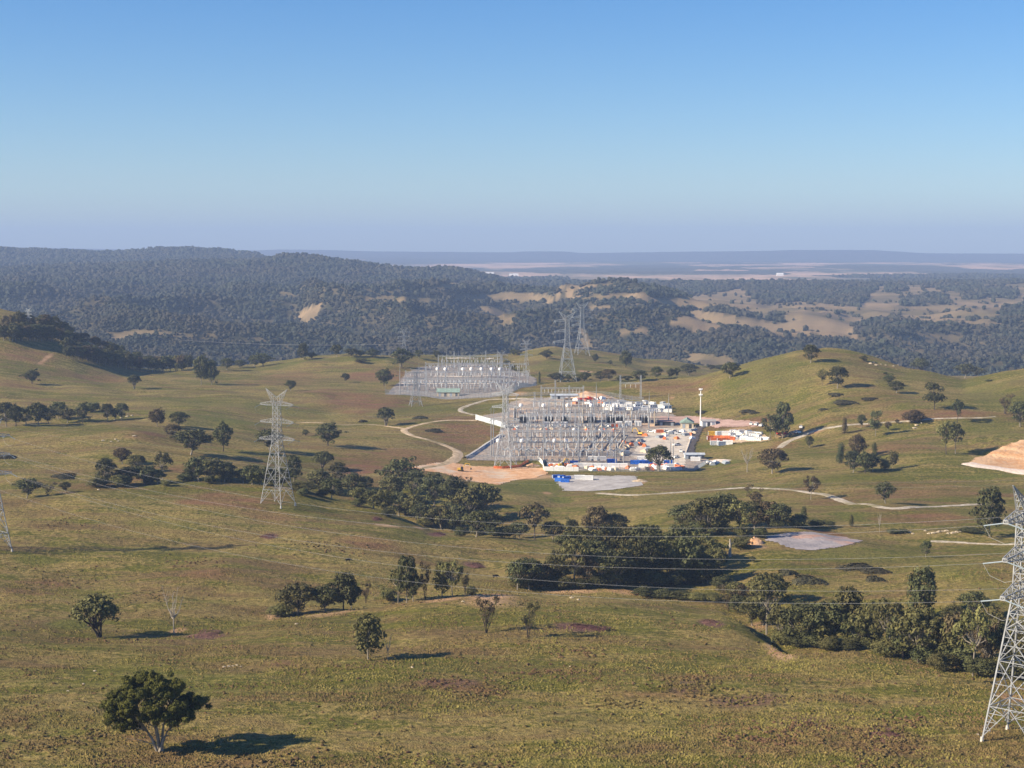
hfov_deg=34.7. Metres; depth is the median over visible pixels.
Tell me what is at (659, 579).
shrub
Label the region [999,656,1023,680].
shrub
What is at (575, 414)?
bus gantry
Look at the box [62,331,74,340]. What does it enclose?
gum tree
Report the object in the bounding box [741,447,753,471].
dead tree
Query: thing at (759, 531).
shrub
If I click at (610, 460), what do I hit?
shipping container
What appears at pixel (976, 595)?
gum tree
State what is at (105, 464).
gum tree
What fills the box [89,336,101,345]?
gum tree
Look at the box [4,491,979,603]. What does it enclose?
power line
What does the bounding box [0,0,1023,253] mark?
sky
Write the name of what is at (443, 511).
gum tree
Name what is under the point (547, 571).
gum tree
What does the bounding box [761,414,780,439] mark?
open gum tree
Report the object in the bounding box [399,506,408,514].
shrub
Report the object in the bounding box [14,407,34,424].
gum tree
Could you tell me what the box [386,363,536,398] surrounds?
yard floor
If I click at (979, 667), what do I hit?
shrub
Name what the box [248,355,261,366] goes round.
gum tree
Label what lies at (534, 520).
open gum tree
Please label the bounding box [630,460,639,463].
shipping container
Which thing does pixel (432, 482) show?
gum tree
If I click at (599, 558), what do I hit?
gum tree
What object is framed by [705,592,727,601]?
shrub
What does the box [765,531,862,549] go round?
laydown pad
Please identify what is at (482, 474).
earthworks
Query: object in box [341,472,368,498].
gum tree
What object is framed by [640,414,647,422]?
power transformer
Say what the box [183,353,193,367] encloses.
tall gum tree
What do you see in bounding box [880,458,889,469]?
shrub
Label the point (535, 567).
gum tree
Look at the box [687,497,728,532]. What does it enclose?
gum tree
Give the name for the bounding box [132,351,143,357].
gum tree
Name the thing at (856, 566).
bramble thicket
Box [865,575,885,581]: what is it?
bramble thicket
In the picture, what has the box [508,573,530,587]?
shrub
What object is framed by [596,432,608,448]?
gas bus duct
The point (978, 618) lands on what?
open gum tree
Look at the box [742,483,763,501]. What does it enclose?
half bare tree
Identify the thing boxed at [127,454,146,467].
gum tree
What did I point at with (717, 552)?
gum tree
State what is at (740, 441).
storage pad
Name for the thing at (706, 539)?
gum tree
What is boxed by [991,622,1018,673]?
gum tree
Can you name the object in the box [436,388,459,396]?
control building
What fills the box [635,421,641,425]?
control kiosk
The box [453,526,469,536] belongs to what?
shrub
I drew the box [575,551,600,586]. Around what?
gum tree
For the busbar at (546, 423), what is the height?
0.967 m
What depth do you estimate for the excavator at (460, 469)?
1102.62 m
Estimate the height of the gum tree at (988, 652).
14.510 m
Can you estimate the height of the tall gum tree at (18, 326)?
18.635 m
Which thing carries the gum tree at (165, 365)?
on the terrain at (926, 470)
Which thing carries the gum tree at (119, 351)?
on the terrain at (926, 470)
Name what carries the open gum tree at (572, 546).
on the terrain at (926, 470)
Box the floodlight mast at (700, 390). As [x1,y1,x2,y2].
[699,388,702,425]
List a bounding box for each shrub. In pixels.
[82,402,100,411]
[85,476,109,486]
[97,477,112,485]
[109,474,135,486]
[141,477,155,484]
[162,479,171,485]
[177,473,186,481]
[182,469,200,480]
[203,475,214,482]
[219,470,238,480]
[265,479,280,485]
[265,602,295,615]
[287,480,321,490]
[296,488,308,495]
[315,489,327,496]
[333,487,342,494]
[351,498,366,506]
[355,358,368,362]
[379,586,400,600]
[380,506,396,516]
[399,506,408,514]
[415,515,434,526]
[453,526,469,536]
[469,525,487,534]
[486,526,498,535]
[488,525,507,536]
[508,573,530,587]
[530,576,542,587]
[540,575,564,588]
[554,576,578,588]
[573,577,593,588]
[582,572,607,586]
[603,570,627,585]
[617,570,639,585]
[630,585,655,596]
[633,569,655,584]
[643,571,669,585]
[650,588,674,598]
[660,571,691,585]
[661,589,691,599]
[675,566,699,582]
[680,520,691,528]
[683,592,709,600]
[688,521,714,533]
[688,568,713,584]
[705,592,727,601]
[709,559,721,568]
[710,519,732,533]
[727,594,745,612]
[731,536,753,548]
[732,524,752,536]
[746,596,771,611]
[750,527,769,537]
[768,631,789,645]
[769,517,792,527]
[780,630,807,648]
[787,515,807,527]
[800,631,826,647]
[806,519,826,527]
[816,635,840,649]
[825,521,835,525]
[839,635,860,650]
[857,634,879,648]
[867,637,901,656]
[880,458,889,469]
[885,528,902,533]
[888,634,913,655]
[901,409,925,422]
[907,643,937,663]
[925,652,947,669]
[926,653,962,672]
[940,639,980,668]
[956,526,981,532]
[963,656,1001,676]
[984,655,1006,675]
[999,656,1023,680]
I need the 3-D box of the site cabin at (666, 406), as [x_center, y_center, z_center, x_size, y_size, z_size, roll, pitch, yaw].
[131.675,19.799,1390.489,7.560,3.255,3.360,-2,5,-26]
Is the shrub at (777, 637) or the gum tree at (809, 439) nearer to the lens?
the shrub at (777, 637)
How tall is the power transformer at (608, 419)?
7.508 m
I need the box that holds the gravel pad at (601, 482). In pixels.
[553,475,642,490]
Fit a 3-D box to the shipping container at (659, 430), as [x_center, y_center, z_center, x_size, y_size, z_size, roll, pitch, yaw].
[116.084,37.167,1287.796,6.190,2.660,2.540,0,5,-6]
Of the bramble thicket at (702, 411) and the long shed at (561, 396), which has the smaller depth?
the bramble thicket at (702, 411)
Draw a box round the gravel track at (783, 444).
[777,416,995,447]
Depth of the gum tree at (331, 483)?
818.12 m
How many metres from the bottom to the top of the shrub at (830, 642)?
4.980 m
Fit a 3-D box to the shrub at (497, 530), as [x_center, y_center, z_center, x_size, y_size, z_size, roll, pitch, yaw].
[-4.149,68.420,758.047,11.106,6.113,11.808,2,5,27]
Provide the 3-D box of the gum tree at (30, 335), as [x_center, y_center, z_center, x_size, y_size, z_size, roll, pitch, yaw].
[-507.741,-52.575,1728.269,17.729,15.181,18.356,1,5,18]
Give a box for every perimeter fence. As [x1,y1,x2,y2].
[390,382,535,398]
[466,454,539,460]
[522,391,643,400]
[579,459,707,471]
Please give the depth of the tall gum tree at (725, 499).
768.38 m
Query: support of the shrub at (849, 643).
on the terrain at (926, 470)
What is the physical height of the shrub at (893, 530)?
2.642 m
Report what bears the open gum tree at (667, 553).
on the terrain at (926, 470)
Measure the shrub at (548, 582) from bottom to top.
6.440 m
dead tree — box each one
[161,586,183,633]
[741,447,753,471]
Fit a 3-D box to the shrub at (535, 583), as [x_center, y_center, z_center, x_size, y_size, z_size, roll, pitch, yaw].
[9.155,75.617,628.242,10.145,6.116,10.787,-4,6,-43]
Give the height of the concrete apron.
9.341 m
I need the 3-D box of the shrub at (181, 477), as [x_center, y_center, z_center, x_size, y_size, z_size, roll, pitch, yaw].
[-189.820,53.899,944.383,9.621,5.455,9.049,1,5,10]
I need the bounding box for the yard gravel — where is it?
[468,395,706,470]
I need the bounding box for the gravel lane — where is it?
[931,540,1018,544]
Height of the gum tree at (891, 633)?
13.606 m
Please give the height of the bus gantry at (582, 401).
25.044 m
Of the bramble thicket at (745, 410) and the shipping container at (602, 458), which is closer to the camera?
the shipping container at (602, 458)
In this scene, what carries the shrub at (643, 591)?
on the terrain at (926, 470)
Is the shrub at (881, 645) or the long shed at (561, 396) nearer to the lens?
the shrub at (881, 645)
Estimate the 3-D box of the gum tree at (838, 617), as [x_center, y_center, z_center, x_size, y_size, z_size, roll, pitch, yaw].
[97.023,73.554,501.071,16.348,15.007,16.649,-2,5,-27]
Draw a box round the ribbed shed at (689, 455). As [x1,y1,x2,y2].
[683,453,704,458]
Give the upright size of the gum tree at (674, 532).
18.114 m
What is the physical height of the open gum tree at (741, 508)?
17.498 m
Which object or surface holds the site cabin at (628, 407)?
on the yard gravel
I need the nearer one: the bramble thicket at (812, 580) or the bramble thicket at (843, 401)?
the bramble thicket at (812, 580)
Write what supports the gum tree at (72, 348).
on the terrain at (926, 470)
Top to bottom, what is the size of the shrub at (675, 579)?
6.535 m
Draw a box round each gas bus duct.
[581,422,600,445]
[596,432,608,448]
[607,431,620,447]
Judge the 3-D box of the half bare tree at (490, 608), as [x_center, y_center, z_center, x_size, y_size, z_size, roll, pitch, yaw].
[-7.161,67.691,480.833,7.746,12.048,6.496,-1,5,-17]
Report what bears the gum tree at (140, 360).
on the terrain at (926, 470)
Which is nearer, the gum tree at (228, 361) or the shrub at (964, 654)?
the shrub at (964, 654)
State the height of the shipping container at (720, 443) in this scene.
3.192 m
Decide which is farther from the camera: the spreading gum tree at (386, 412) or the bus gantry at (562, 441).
the spreading gum tree at (386, 412)
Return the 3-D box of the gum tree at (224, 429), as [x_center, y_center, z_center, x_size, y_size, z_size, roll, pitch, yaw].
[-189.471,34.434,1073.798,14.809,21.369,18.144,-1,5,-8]
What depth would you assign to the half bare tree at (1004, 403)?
1210.46 m
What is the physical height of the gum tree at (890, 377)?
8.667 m
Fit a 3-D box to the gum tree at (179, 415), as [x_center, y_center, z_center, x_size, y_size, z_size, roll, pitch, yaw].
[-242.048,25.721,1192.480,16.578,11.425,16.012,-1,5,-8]
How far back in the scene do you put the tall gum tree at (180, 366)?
1817.28 m
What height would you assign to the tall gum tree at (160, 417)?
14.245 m
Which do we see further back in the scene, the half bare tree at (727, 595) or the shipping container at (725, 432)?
the shipping container at (725, 432)
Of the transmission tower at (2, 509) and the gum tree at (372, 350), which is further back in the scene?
the gum tree at (372, 350)
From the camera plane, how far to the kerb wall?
1240.92 m
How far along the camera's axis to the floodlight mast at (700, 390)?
1311.61 m
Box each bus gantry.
[405,367,527,384]
[407,373,504,392]
[425,359,526,375]
[438,351,501,366]
[511,420,612,456]
[527,406,606,438]
[534,392,623,421]
[540,380,583,406]
[619,375,641,398]
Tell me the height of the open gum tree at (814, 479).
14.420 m
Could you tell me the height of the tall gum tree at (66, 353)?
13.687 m
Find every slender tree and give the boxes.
[800,506,807,515]
[836,442,845,462]
[841,416,847,433]
[849,514,853,525]
[871,442,877,455]
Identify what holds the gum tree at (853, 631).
on the terrain at (926, 470)
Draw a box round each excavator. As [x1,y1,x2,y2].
[457,463,471,471]
[558,458,570,466]
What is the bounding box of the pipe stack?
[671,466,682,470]
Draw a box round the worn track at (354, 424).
[296,422,403,428]
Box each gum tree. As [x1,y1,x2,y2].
[0,315,15,324]
[0,323,12,337]
[0,325,8,340]
[0,402,12,426]
[6,325,21,341]
[6,403,23,425]
[10,478,42,497]
[12,310,25,323]
[12,323,23,337]
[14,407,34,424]
[15,328,29,340]
[19,368,40,383]
[20,312,36,323]
[20,321,28,327]
[24,325,32,340]
[25,318,38,324]
[25,328,38,340]
[26,402,48,425]
[36,314,45,323]
[39,314,54,324]
[39,407,62,423]
[41,318,55,325]
[48,402,67,418]
[52,315,60,327]
[56,321,68,327]
[58,336,73,347]
[58,482,70,490]
[59,408,75,422]
[61,325,74,331]
[61,346,72,356]
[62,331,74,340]
[65,346,75,356]
[69,592,120,637]
[70,332,80,341]
[70,345,79,357]
[71,401,90,422]
[75,346,86,359]
[78,333,90,343]
[79,345,92,360]
[83,344,95,361]
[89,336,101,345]
[95,457,118,484]
[97,341,110,349]
[98,670,212,751]
[99,403,113,420]
[109,342,120,350]
[111,408,119,419]
[112,447,131,463]
[113,466,141,477]
[114,348,125,366]
[114,403,128,419]
[120,352,133,367]
[127,374,141,388]
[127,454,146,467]
[129,465,159,483]
[130,356,137,368]
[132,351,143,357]
[134,356,144,367]
[144,356,155,370]
[146,357,158,371]
[148,407,166,425]
[148,471,166,483]
[152,450,173,478]
[154,356,164,370]
[157,355,170,370]
[158,357,167,370]
[163,424,181,435]
[167,356,175,370]
[167,429,214,454]
[168,357,176,370]
[168,411,189,423]
[169,354,182,368]
[174,359,186,370]
[175,355,189,370]
[182,456,213,481]
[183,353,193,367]
[190,457,225,476]
[192,354,209,384]
[205,359,219,384]
[212,420,233,450]
[213,461,236,481]
[220,358,234,367]
[231,468,247,482]
[234,360,245,366]
[241,465,261,484]
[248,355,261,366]
[249,471,266,484]
[253,352,273,363]
[253,466,277,485]
[254,429,284,449]
[267,466,296,486]
[274,582,319,614]
[284,380,295,390]
[284,454,302,481]
[297,343,308,359]
[302,429,309,435]
[305,468,336,489]
[306,352,317,358]
[311,451,333,469]
[311,585,340,611]
[315,421,348,445]
[320,478,345,498]
[325,571,362,610]
[328,461,350,480]
[330,344,342,355]
[340,373,349,381]
[340,583,363,608]
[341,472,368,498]
[344,348,359,356]
[349,487,370,505]
[351,612,386,659]
[355,350,364,356]
[357,476,373,488]
[361,489,388,507]
[365,348,379,356]
[365,488,399,508]
[374,455,424,489]
[375,368,396,385]
[376,407,394,425]
[378,474,409,492]
[387,569,404,602]
[390,347,415,366]
[391,491,408,515]
[392,555,420,602]
[400,470,424,493]
[401,490,429,519]
[401,575,423,601]
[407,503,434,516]
[414,350,422,356]
[417,475,448,505]
[421,505,454,528]
[425,472,444,477]
[432,350,441,358]
[432,562,452,596]
[438,502,469,527]
[438,559,463,596]
[439,475,467,507]
[451,487,483,513]
[460,510,490,536]
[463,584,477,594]
[464,482,502,511]
[480,510,508,530]
[500,525,522,538]
[505,560,530,589]
[509,521,529,537]
[515,557,546,589]
[517,502,550,539]
[533,564,558,588]
[538,349,553,358]
[540,521,564,538]
[544,548,579,587]
[547,372,562,381]
[552,531,581,547]
[558,517,578,531]
[559,525,605,549]
[561,536,593,587]
[573,371,592,380]
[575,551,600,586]
[578,539,609,555]
[581,505,612,535]
[582,553,616,586]
[592,353,600,360]
[592,524,625,549]
[595,371,606,380]
[600,548,637,586]
[601,369,616,380]
[605,512,630,529]
[607,525,641,549]
[616,541,653,571]
[619,350,631,364]
[622,376,633,380]
[625,524,662,552]
[630,530,664,583]
[631,370,647,381]
[645,444,673,470]
[645,529,676,551]
[650,366,663,378]
[651,538,684,571]
[651,554,672,573]
[663,524,701,557]
[666,368,676,376]
[667,503,696,524]
[668,534,705,583]
[680,364,698,374]
[683,501,716,523]
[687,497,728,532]
[691,531,728,554]
[692,554,717,583]
[695,566,722,583]
[702,547,728,563]
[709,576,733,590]
[710,492,737,530]
[720,362,740,377]
[723,498,757,535]
[724,581,747,597]
[734,501,769,529]
[735,599,763,625]
[748,572,791,599]
[749,577,792,634]
[750,499,789,528]
[751,604,770,625]
[757,448,789,473]
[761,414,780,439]
[764,503,793,527]
[765,606,797,634]
[767,414,781,436]
[774,600,824,646]
[775,401,793,437]
[792,513,808,523]
[793,608,837,646]
[803,344,821,362]
[803,475,821,499]
[805,436,813,446]
[806,600,851,636]
[816,369,829,380]
[824,585,866,636]
[828,366,848,388]
[840,597,891,648]
[840,615,876,648]
[844,450,863,472]
[848,433,868,452]
[853,449,875,472]
[857,414,866,427]
[863,453,883,470]
[868,410,882,435]
[870,599,906,645]
[875,481,897,503]
[880,374,895,383]
[884,616,929,658]
[885,422,891,428]
[886,450,898,468]
[887,381,905,392]
[888,605,942,662]
[906,565,937,608]
[909,358,932,369]
[919,541,931,556]
[922,382,947,409]
[922,618,969,652]
[932,611,974,647]
[936,421,956,454]
[940,601,964,617]
[947,422,965,453]
[951,398,964,422]
[951,604,995,675]
[953,363,977,377]
[954,591,991,614]
[968,485,1006,537]
[969,623,1004,658]
[972,604,1011,656]
[973,367,988,375]
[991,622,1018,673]
[1001,621,1023,673]
[1007,400,1023,426]
[1009,624,1023,656]
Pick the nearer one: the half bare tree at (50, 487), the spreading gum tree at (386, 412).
the half bare tree at (50, 487)
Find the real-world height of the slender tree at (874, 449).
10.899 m
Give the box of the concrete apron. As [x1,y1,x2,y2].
[629,428,693,465]
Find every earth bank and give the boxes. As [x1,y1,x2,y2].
[525,463,539,466]
[572,391,608,397]
[632,479,647,481]
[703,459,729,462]
[750,537,763,544]
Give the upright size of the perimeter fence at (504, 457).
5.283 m
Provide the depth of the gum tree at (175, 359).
1831.46 m
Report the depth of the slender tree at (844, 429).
1186.90 m
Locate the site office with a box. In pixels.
[700,419,715,425]
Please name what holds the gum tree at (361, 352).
on the terrain at (926, 470)
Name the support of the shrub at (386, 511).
on the terrain at (926, 470)
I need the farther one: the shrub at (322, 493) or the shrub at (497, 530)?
the shrub at (322, 493)
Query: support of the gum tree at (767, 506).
on the terrain at (926, 470)
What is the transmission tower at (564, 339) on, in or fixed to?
on the terrain at (926, 470)
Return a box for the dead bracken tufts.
[0,514,1015,767]
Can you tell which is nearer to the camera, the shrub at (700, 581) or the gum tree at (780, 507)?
the shrub at (700, 581)
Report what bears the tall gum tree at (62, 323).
on the terrain at (926, 470)
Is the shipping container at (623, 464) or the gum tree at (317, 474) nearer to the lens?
the gum tree at (317, 474)
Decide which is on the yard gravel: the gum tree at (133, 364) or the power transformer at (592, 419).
the power transformer at (592, 419)
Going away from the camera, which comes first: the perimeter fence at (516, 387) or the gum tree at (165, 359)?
the perimeter fence at (516, 387)
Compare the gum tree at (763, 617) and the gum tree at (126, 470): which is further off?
the gum tree at (126, 470)
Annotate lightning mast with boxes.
[491,423,491,455]
[493,408,493,456]
[624,410,624,443]
[648,398,649,427]
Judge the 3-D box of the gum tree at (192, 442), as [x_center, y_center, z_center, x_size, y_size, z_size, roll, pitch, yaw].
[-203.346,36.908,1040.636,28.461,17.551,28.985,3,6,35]
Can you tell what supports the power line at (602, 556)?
hanging from the transmission tower at (1019, 559)
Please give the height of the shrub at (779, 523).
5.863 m
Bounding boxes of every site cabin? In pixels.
[625,406,633,409]
[662,405,671,408]
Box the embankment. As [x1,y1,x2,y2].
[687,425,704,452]
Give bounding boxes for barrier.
[493,459,528,468]
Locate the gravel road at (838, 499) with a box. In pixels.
[594,487,981,509]
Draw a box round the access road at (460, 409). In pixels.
[458,398,584,414]
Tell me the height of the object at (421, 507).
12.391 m
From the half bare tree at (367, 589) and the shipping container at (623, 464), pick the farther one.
the shipping container at (623, 464)
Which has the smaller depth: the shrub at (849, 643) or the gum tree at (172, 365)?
the shrub at (849, 643)
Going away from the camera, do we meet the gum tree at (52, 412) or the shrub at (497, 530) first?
the shrub at (497, 530)
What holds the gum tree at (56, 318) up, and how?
on the terrain at (926, 470)
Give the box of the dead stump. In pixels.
[728,539,732,556]
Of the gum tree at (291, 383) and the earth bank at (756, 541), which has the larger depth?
the gum tree at (291, 383)
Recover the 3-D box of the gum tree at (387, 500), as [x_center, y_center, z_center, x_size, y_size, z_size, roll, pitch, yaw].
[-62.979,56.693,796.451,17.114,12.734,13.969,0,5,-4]
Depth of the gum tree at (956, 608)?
539.17 m
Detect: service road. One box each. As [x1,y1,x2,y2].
[401,383,491,383]
[447,375,512,376]
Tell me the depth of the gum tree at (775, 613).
510.17 m
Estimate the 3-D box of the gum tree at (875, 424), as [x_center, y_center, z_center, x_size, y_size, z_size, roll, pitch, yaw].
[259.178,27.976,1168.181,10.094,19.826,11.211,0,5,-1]
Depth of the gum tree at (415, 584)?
539.92 m
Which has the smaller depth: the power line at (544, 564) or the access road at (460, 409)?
the power line at (544, 564)
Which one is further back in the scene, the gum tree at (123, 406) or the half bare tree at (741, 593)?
the gum tree at (123, 406)
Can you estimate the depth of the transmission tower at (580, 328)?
2079.04 m
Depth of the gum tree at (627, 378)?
1523.00 m
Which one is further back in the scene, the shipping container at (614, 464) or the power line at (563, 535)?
the shipping container at (614, 464)
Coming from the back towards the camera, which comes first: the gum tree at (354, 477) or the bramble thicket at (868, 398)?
the bramble thicket at (868, 398)
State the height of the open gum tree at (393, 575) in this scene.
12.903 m
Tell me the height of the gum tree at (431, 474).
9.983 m
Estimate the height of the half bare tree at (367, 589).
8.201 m
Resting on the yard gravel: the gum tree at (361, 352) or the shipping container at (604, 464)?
the shipping container at (604, 464)
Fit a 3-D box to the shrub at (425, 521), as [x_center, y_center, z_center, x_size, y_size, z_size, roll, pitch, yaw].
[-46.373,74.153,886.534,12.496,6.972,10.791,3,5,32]
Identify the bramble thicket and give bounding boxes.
[0,455,16,458]
[51,473,75,479]
[412,416,427,418]
[425,428,442,432]
[695,410,706,413]
[739,409,754,412]
[778,569,797,575]
[791,574,828,584]
[828,393,843,395]
[833,400,858,403]
[835,563,872,570]
[860,567,892,574]
[862,397,877,400]
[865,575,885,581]
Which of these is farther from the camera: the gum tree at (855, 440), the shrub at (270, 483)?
the gum tree at (855, 440)
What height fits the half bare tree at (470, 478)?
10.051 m
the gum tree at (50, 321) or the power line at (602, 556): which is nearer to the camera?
the power line at (602, 556)
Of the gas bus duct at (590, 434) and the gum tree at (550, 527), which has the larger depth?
the gas bus duct at (590, 434)
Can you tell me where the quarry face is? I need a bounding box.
[971,440,1023,469]
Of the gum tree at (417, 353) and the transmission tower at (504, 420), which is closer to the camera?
the transmission tower at (504, 420)
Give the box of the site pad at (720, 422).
[659,416,759,427]
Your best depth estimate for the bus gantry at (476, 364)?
1764.24 m
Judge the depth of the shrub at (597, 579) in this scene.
624.09 m
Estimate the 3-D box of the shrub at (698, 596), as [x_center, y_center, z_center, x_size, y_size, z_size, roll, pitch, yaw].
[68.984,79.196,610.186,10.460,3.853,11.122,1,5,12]
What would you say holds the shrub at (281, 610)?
on the terrain at (926, 470)
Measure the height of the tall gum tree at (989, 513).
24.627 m
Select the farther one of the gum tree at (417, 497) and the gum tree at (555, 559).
the gum tree at (417, 497)
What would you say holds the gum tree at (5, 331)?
on the terrain at (926, 470)
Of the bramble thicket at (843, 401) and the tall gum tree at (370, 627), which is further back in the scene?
the bramble thicket at (843, 401)
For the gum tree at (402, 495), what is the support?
on the terrain at (926, 470)
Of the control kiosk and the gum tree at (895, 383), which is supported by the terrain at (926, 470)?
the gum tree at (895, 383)
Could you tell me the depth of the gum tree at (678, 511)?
799.18 m
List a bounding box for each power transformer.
[519,415,528,422]
[544,414,552,422]
[561,414,569,422]
[587,414,596,422]
[606,414,614,422]
[616,414,622,422]
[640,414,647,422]
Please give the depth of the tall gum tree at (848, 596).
497.81 m
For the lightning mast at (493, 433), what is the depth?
1177.89 m
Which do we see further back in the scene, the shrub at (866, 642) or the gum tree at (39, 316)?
the gum tree at (39, 316)
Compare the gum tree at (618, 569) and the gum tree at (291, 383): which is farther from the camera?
the gum tree at (291, 383)
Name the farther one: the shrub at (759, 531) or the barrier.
the barrier
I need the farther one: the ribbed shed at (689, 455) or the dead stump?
the ribbed shed at (689, 455)
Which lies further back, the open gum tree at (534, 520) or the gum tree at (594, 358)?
the gum tree at (594, 358)
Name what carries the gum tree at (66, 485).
on the terrain at (926, 470)
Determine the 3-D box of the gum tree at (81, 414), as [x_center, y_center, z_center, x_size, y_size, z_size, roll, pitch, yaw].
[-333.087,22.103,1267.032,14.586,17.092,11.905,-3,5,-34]
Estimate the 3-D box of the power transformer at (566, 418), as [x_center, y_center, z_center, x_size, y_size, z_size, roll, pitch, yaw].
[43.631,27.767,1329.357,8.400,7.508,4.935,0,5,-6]
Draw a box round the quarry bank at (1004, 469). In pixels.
[962,462,1023,474]
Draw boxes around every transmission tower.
[0,418,16,551]
[23,308,32,319]
[254,389,299,508]
[406,368,424,406]
[489,382,521,468]
[494,351,507,380]
[520,339,531,374]
[553,311,581,381]
[571,302,592,355]
[980,485,1023,741]
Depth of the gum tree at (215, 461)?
941.46 m
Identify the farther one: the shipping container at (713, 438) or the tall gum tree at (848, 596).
the shipping container at (713, 438)
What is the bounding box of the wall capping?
[464,434,503,457]
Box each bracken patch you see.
[187,629,220,637]
[260,534,275,537]
[467,563,484,567]
[572,623,612,630]
[701,619,720,623]
[874,730,903,737]
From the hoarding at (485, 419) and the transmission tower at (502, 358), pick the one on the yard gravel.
the hoarding at (485, 419)
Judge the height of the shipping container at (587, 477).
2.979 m
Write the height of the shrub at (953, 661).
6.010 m
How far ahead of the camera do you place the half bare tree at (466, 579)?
544.47 m
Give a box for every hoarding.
[475,414,505,426]
[538,458,578,470]
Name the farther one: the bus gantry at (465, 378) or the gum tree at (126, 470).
the bus gantry at (465, 378)
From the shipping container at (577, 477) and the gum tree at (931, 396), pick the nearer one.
the shipping container at (577, 477)
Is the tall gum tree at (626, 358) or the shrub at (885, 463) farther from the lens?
the tall gum tree at (626, 358)
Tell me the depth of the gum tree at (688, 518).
728.04 m
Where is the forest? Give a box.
[0,245,1023,375]
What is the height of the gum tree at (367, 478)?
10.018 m
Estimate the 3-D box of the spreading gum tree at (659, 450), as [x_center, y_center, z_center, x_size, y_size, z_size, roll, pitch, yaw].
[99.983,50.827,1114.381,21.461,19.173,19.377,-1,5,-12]
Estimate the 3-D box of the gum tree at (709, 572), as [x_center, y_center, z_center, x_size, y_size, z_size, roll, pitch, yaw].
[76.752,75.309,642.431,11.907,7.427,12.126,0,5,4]
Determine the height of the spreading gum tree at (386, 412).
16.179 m
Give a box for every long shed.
[550,394,577,398]
[657,420,675,425]
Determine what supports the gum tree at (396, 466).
on the terrain at (926, 470)
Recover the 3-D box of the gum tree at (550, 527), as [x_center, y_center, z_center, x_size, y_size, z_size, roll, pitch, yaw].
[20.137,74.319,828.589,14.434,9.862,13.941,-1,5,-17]
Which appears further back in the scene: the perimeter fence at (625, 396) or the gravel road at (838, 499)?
the perimeter fence at (625, 396)
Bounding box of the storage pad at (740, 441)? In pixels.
[708,432,770,445]
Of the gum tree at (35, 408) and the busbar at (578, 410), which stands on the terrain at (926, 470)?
the gum tree at (35, 408)
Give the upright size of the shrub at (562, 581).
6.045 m
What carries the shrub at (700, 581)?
on the terrain at (926, 470)
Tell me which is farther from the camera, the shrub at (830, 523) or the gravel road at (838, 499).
the gravel road at (838, 499)
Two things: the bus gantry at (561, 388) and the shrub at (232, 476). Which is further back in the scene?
the bus gantry at (561, 388)
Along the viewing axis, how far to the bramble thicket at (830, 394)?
1305.38 m
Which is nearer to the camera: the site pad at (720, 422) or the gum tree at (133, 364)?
the site pad at (720, 422)
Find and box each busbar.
[508,423,586,423]
[509,410,647,410]
[513,442,580,442]
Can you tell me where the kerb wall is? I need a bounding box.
[685,425,695,452]
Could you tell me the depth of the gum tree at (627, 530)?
682.13 m
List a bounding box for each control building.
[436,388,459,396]
[680,417,693,427]
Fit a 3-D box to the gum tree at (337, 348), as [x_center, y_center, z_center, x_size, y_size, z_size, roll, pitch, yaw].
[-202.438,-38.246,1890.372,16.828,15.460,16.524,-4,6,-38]
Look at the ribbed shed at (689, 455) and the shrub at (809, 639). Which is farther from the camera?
the ribbed shed at (689, 455)
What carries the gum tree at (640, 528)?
on the terrain at (926, 470)
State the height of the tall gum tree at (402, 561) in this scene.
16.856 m
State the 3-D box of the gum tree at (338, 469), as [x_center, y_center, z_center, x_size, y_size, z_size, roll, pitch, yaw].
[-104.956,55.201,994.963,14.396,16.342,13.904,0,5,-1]
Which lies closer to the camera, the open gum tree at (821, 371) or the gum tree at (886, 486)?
the gum tree at (886, 486)
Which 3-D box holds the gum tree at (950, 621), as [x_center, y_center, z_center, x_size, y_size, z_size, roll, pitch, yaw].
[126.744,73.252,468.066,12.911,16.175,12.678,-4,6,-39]
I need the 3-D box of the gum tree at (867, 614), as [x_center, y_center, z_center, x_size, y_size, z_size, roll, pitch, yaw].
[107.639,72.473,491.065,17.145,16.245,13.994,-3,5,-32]
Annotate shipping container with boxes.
[574,475,582,479]
[582,463,591,466]
[582,475,592,479]
[588,456,596,460]
[596,456,605,460]
[600,463,609,466]
[607,459,616,462]
[609,463,618,466]
[619,463,627,466]
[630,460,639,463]
[637,456,646,459]
[638,464,648,467]
[656,429,663,432]
[690,457,699,460]
[708,431,714,435]
[710,437,719,440]
[717,441,725,445]
[721,431,730,434]
[723,440,732,444]
[725,436,734,439]
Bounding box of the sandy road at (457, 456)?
[400,420,476,468]
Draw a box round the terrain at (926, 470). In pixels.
[0,248,1023,767]
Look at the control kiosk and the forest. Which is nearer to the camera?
the control kiosk
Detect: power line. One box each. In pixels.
[1,470,982,569]
[3,451,973,536]
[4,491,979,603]
[9,427,1008,488]
[13,420,1003,482]
[18,440,1013,527]
[21,478,1005,590]
[27,462,1004,559]
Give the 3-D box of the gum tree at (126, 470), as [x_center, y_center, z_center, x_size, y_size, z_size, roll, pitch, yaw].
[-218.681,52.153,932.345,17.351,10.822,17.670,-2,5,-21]
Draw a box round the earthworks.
[412,462,547,484]
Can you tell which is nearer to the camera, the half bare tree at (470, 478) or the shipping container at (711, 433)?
the half bare tree at (470, 478)
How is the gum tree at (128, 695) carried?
on the terrain at (926, 470)
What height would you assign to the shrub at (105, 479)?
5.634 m
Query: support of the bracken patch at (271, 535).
on the terrain at (926, 470)
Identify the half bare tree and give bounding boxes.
[41,482,57,494]
[360,582,371,602]
[419,560,430,598]
[459,476,471,486]
[461,568,469,596]
[475,596,500,632]
[516,599,539,637]
[716,586,739,607]
[738,584,758,597]
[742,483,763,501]
[999,393,1015,413]
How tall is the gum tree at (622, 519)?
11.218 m

